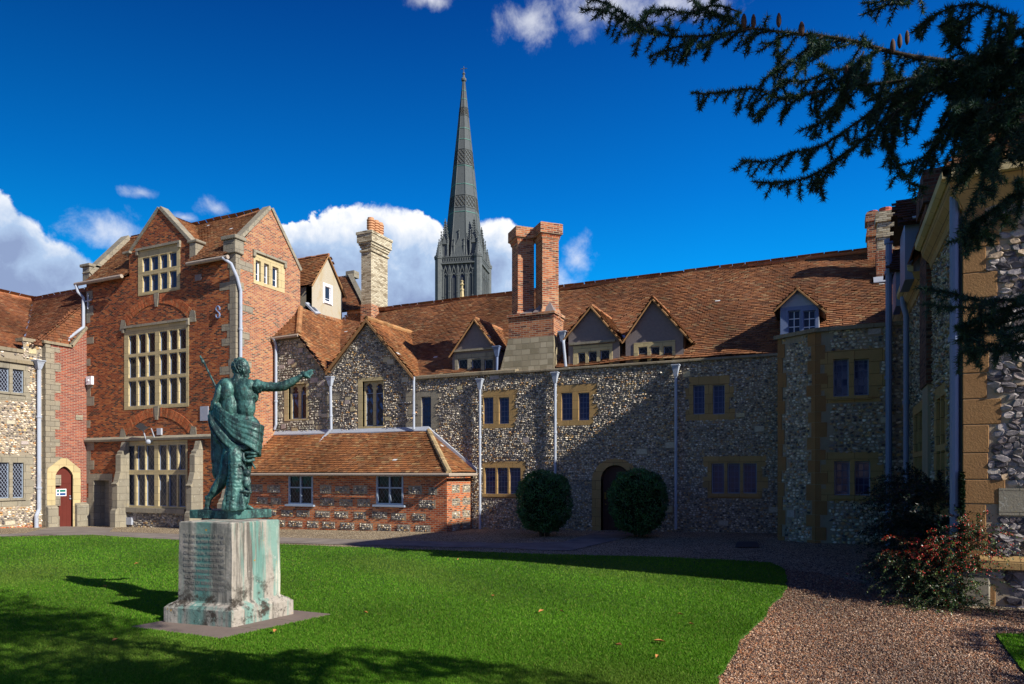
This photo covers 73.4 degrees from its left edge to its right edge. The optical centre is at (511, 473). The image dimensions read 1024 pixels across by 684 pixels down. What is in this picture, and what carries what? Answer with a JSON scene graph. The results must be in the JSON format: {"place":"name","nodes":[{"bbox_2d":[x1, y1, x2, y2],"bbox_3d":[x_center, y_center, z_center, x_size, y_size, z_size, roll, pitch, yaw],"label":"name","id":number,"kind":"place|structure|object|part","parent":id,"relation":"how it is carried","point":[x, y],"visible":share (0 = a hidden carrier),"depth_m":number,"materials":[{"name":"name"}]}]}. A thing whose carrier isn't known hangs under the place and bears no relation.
{"place":"outdoors","nodes":[
{"label":"outdoors","id":0,"kind":"place"},
{"bbox_2d":[0,526,632,549],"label":"path","id":1,"kind":"structure","parent":0,"point":[595,538],"depth_m":17.65,"materials":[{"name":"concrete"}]},
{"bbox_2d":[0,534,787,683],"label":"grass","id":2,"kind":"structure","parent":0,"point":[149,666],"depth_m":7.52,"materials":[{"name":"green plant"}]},
{"bbox_2d":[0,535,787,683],"bbox_3d":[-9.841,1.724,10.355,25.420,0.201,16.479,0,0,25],"label":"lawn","id":3,"kind":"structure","parent":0,"point":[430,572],"depth_m":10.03,"materials":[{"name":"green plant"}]},
{"bbox_2d":[133,610,329,638],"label":"paving slab","id":4,"kind":"structure","parent":3,"relation":"on","point":[218,632],"depth_m":7.46,"materials":[{"name":"stone"}]},
{"bbox_2d":[164,519,292,627],"bbox_3d":[-3.246,1.146,7.915,1.008,1.208,0.948,0,0,25],"label":"pedestal","id":5,"kind":"object","parent":4,"relation":"on","point":[229,572],"visible":0.99,"depth_m":7.67,"materials":[{"name":"stone"}]},
{"bbox_2d":[190,355,314,518],"bbox_3d":[-3.113,-0.438,8.217,1.402,1.954,0.621,0,0,25],"label":"statue","id":6,"kind":"object","parent":5,"relation":"on","point":[236,427],"visible":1,"depth_m":8.13,"materials":[{"name":"green metal"}]},
{"bbox_2d":[434,66,491,300],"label":"cathedral spire","id":7,"kind":"structure","parent":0,"point":[461,253],"depth_m":199.76,"materials":[{"name":"stone"}]},
{"bbox_2d":[460,280,463,296],"bbox_3d":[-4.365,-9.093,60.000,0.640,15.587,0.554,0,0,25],"label":"stone finial","id":8,"kind":"object","parent":7,"relation":"attached to","point":[462,290],"visible":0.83,"depth_m":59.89,"materials":[{"name":"beige stone"}]},
{"bbox_2d":[0,525,1023,683],"bbox_3d":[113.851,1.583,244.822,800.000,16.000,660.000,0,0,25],"label":"ground","id":9,"kind":"structure","parent":0,"point":[838,560],"depth_m":15.26,"materials":[{"name":"grey gravel"}]},
{"bbox_2d":[0,287,88,527],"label":"flint wing","id":10,"kind":"structure","parent":9,"relation":"on","point":[43,412],"depth_m":26.32,"materials":[{"name":"red brick"}]},
{"bbox_2d":[0,361,30,401],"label":"window","id":11,"kind":"structure","parent":10,"relation":"in","point":[14,377],"depth_m":25.36,"materials":[{"name":"grey stone"}]},
{"bbox_2d":[0,455,33,506],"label":"window","id":12,"kind":"structure","parent":10,"relation":"in","point":[16,484],"depth_m":25.42,"materials":[{"name":"grey stone"}]},
{"bbox_2d":[55,467,70,526],"bbox_3d":[-17.544,1.314,26.793,0.125,3.172,0.679,0,0,25],"label":"door","id":13,"kind":"structure","parent":10,"relation":"in","point":[63,490],"depth_m":26.87,"materials":[{"name":"paint"}]},
{"bbox_2d":[68,206,301,527],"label":"brick house","id":14,"kind":"structure","parent":9,"relation":"on","point":[171,298],"depth_m":25.79,"materials":[{"name":"red brick"}]},
{"bbox_2d":[121,318,189,409],"bbox_3d":[-13.417,-4.061,25.887,3.633,3.226,0.210,0,0,25],"label":"window","id":15,"kind":"structure","parent":14,"relation":"in","point":[156,354],"depth_m":25.83,"materials":[{"name":"beige stone"}]},
{"bbox_2d":[135,240,180,295],"bbox_3d":[-13.261,-7.672,25.814,2.380,1.800,0.210,0,0,25],"label":"window","id":16,"kind":"structure","parent":14,"relation":"in","point":[158,264],"depth_m":25.80,"materials":[{"name":"beige stone"}]},
{"bbox_2d":[129,440,187,508],"bbox_3d":[-13.431,0.042,25.936,3.466,2.536,0.132,0,0,25],"label":"window","id":17,"kind":"structure","parent":14,"relation":"in","point":[158,470],"depth_m":25.84,"materials":[{"name":"beige stone"}]},
{"bbox_2d":[252,249,286,292],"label":"window","id":18,"kind":"structure","parent":14,"relation":"in","point":[268,270],"depth_m":25.59,"materials":[{"name":"beige stone"}]},
{"bbox_2d":[271,253,421,439],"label":"gabled wing","id":19,"kind":"structure","parent":9,"relation":"on","point":[363,378],"depth_m":25.00,"materials":[{"name":"grey stone"}]},
{"bbox_2d":[284,381,307,420],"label":"window","id":20,"kind":"structure","parent":19,"relation":"in","point":[298,406],"depth_m":25.59,"materials":[{"name":"beige stone"}]},
{"bbox_2d":[358,376,383,428],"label":"window","id":21,"kind":"structure","parent":19,"relation":"in","point":[373,417],"depth_m":24.17,"materials":[{"name":"beige stone"}]},
{"bbox_2d":[248,426,477,531],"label":"brick outhouse","id":22,"kind":"structure","parent":9,"relation":"on","point":[411,479],"depth_m":22.53,"materials":[{"name":"red brick"}]},
{"bbox_2d":[288,476,312,504],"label":"window","id":23,"kind":"structure","parent":22,"relation":"in","point":[300,488],"depth_m":23.31,"materials":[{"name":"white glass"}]},
{"bbox_2d":[376,476,402,504],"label":"window","id":24,"kind":"structure","parent":22,"relation":"in","point":[389,489],"depth_m":21.78,"materials":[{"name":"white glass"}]},
{"bbox_2d":[514,468,573,535],"bbox_3d":[0.895,0.809,18.871,1.587,1.952,1.607,0,0,25],"label":"clipped bush","id":25,"kind":"object","parent":9,"relation":"on","point":[543,504],"visible":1,"depth_m":18.39,"materials":[{"name":"green plant"}]},
{"bbox_2d":[339,206,902,545],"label":"flint range","id":26,"kind":"structure","parent":9,"relation":"on","point":[762,396],"depth_m":20.26,"materials":[{"name":"stone"}]},
{"bbox_2d":[415,391,439,427],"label":"window","id":27,"kind":"structure","parent":26,"relation":"in","point":[426,401],"depth_m":23.13,"materials":[{"name":"grey stone"}]},
{"bbox_2d":[483,389,517,427],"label":"window","id":28,"kind":"structure","parent":26,"relation":"in","point":[500,411],"depth_m":21.94,"materials":[{"name":"stone"}]},
{"bbox_2d":[482,461,525,497],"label":"window","id":29,"kind":"structure","parent":26,"relation":"in","point":[501,479],"depth_m":21.94,"materials":[{"name":"stone"}]},
{"bbox_2d":[557,383,597,425],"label":"window","id":30,"kind":"structure","parent":26,"relation":"in","point":[575,406],"depth_m":20.83,"materials":[{"name":"stone"}]},
{"bbox_3d":[3.130,0.878,20.463,0.884,2.245,0.150,0,0,25],"label":"door","id":31,"kind":"part","parent":26,"relation":"part of","materials":[{"name":"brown wood"}]},
{"bbox_2d":[685,375,734,420],"bbox_3d":[5.540,-2.095,19.209,1.345,1.231,0.132,0,0,25],"label":"window","id":32,"kind":"structure","parent":26,"relation":"in","point":[708,396],"depth_m":19.17,"materials":[{"name":"stone"}]},
{"bbox_2d":[703,456,767,498],"bbox_3d":[6.136,0.105,18.904,1.710,1.160,0.182,0,0,25],"label":"window","id":33,"kind":"structure","parent":26,"relation":"in","point":[728,476],"depth_m":18.92,"materials":[{"name":"stone"}]},
{"bbox_2d":[819,348,884,402],"bbox_3d":[7.644,-2.181,15.443,1.359,1.182,0.212,0,0,25],"label":"window","id":34,"kind":"structure","parent":26,"relation":"in","point":[854,375],"depth_m":15.43,"materials":[{"name":"stone"}]},
{"bbox_2d":[821,452,883,501],"bbox_3d":[7.652,0.075,15.439,1.290,1.104,0.212,0,0,25],"label":"window","id":35,"kind":"structure","parent":26,"relation":"in","point":[848,474],"depth_m":15.46,"materials":[{"name":"stone"}]},
{"bbox_2d":[606,466,671,537],"bbox_3d":[3.330,0.759,17.921,1.653,1.953,1.626,0,0,25],"label":"clipped bush","id":36,"kind":"object","parent":9,"relation":"on","point":[634,508],"visible":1,"depth_m":17.47,"materials":[{"name":"green plant"}]},
{"bbox_2d":[735,541,759,546],"bbox_3d":[5.327,1.610,15.617,0.527,0.016,1.281,0,0,17],"label":"drain cover","id":37,"kind":"object","parent":9,"relation":"on","point":[747,544],"visible":1,"depth_m":15.56,"materials":[{"name":"metal"}]},
{"bbox_2d":[578,0,1023,377],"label":"cedar tree","id":38,"kind":"object","parent":9,"relation":"on","point":[977,114],"visible":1,"depth_m":2.94,"materials":[{"name":"green plant"}]},
{"bbox_2d":[850,462,992,602],"bbox_3d":[6.229,0.759,10.875,1.570,1.922,4.496,0,0,25],"label":"dark shrub","id":39,"kind":"object","parent":9,"relation":"on","point":[913,523],"visible":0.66,"depth_m":10.12,"materials":[{"name":"green plant"}]},
{"bbox_2d":[883,113,1023,607],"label":"flint house","id":40,"kind":"structure","parent":9,"relation":"on","point":[970,423],"depth_m":8.82,"materials":[{"name":"stone"}]},
{"bbox_2d":[913,401,921,509],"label":"window","id":41,"kind":"structure","parent":40,"relation":"in","point":[917,410],"depth_m":13.59,"materials":[{"name":"stone"}]},
{"bbox_2d":[934,380,948,516],"bbox_3d":[6.695,-0.354,10.582,0.162,2.009,1.528,0,0,25],"label":"window","id":42,"kind":"structure","parent":40,"relation":"in","point":[941,407],"depth_m":10.58,"materials":[{"name":"stone"}]},
{"bbox_2d":[0,0,1023,347],"label":"sky","id":43,"kind":"structure","parent":0,"point":[331,116],"materials":[{"name":"blue"}]},
{"bbox_2d":[716,569,1023,683],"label":"gravel","id":44,"kind":"structure","parent":0,"point":[997,662],"depth_m":6.79,"materials":[{"name":"brown gravel"}]},
{"bbox_2d":[845,510,1023,616],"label":"berried shrub","id":45,"kind":"object","parent":44,"relation":"on","point":[913,559],"visible":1,"depth_m":8.63,"materials":[{"name":"green plant"}]},
{"bbox_2d":[996,632,1023,669],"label":"grass","id":46,"kind":"structure","parent":0,"point":[1005,640],"depth_m":6.67,"materials":[{"name":"green plant"}]}
]}

